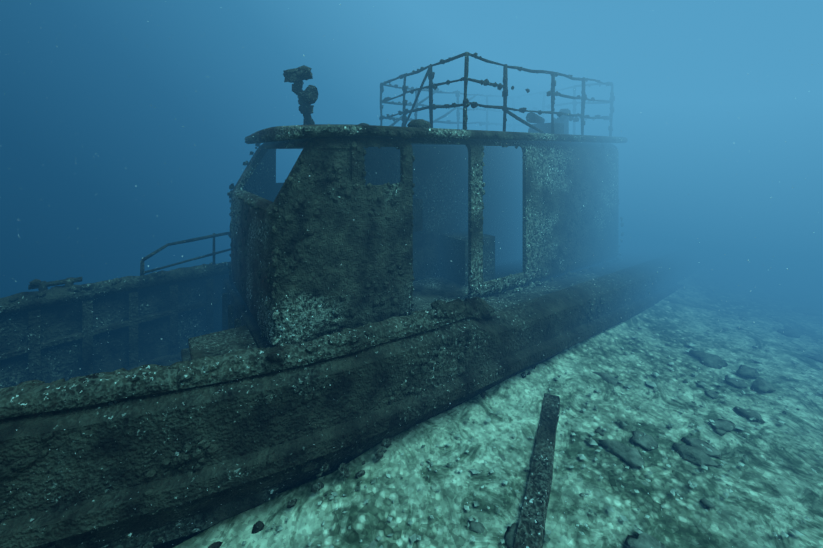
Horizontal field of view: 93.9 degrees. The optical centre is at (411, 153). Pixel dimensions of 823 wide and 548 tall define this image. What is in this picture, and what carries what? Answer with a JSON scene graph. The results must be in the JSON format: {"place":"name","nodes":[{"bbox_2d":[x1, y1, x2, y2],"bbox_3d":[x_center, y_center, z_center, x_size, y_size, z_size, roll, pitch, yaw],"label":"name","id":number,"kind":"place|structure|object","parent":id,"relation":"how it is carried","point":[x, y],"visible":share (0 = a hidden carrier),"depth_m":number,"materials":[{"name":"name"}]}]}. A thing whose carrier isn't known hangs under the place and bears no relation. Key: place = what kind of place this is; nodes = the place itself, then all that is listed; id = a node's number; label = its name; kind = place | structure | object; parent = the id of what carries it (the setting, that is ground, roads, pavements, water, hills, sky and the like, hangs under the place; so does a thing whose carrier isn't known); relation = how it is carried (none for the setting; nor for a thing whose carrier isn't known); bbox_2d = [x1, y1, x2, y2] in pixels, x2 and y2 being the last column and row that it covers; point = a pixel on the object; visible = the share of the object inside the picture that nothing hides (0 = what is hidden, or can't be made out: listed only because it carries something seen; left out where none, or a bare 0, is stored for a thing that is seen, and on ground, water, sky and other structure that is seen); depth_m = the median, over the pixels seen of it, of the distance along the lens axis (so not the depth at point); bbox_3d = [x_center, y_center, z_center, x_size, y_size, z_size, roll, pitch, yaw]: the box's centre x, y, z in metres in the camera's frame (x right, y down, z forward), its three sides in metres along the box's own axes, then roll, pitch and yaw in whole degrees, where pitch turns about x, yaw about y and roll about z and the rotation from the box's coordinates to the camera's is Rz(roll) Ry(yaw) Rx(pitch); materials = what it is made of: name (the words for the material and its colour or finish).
{"place":"outdoors","nodes":[
{"label":"outdoors","id":0,"kind":"place"},
{"bbox_2d":[0,156,822,547],"bbox_3d":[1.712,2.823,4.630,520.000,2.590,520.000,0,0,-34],"label":"seabed","id":1,"kind":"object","parent":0,"point":[122,218],"depth_m":4.19,"materials":[{"name":"sand"}]},
{"bbox_2d":[0,52,771,547],"bbox_3d":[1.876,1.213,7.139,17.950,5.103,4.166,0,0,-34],"label":"shipwreck","id":2,"kind":"object","parent":1,"relation":"on","point":[190,402],"visible":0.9,"depth_m":4.07,"materials":[{"name":"metal"}]},
{"bbox_2d":[242,257,822,547],"bbox_3d":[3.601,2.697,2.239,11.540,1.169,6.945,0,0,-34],"label":"pebbles","id":3,"kind":"object","parent":1,"relation":"on","point":[414,537],"visible":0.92,"depth_m":3.39,"materials":[{"name":"grey stone"}]},
{"bbox_2d":[513,393,559,547],"bbox_3d":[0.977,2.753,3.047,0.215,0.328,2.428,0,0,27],"label":"sunken beam on seabed","id":4,"kind":"structure","parent":1,"relation":"on","point":[530,533],"depth_m":3.16,"materials":[{"name":"grey metal"}]},
{"bbox_2d":[366,215,822,547],"bbox_3d":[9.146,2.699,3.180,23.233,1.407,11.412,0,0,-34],"label":"rocks","id":5,"kind":"object","parent":1,"relation":"on","point":[695,452],"visible":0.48,"depth_m":3.52,"materials":[{"name":"stone"}]},
{"bbox_2d":[0,0,822,159],"label":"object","id":6,"kind":"structure","parent":0,"point":[101,72],"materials":[{"name":"blue liquid"}]},
{"bbox_2d":[6,0,822,546],"bbox_3d":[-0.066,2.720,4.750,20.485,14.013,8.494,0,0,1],"label":"marine snow particles","id":7,"kind":"object","parent":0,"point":[452,286],"visible":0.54,"depth_m":1.77,"materials":[{"name":"grey"}]}
]}

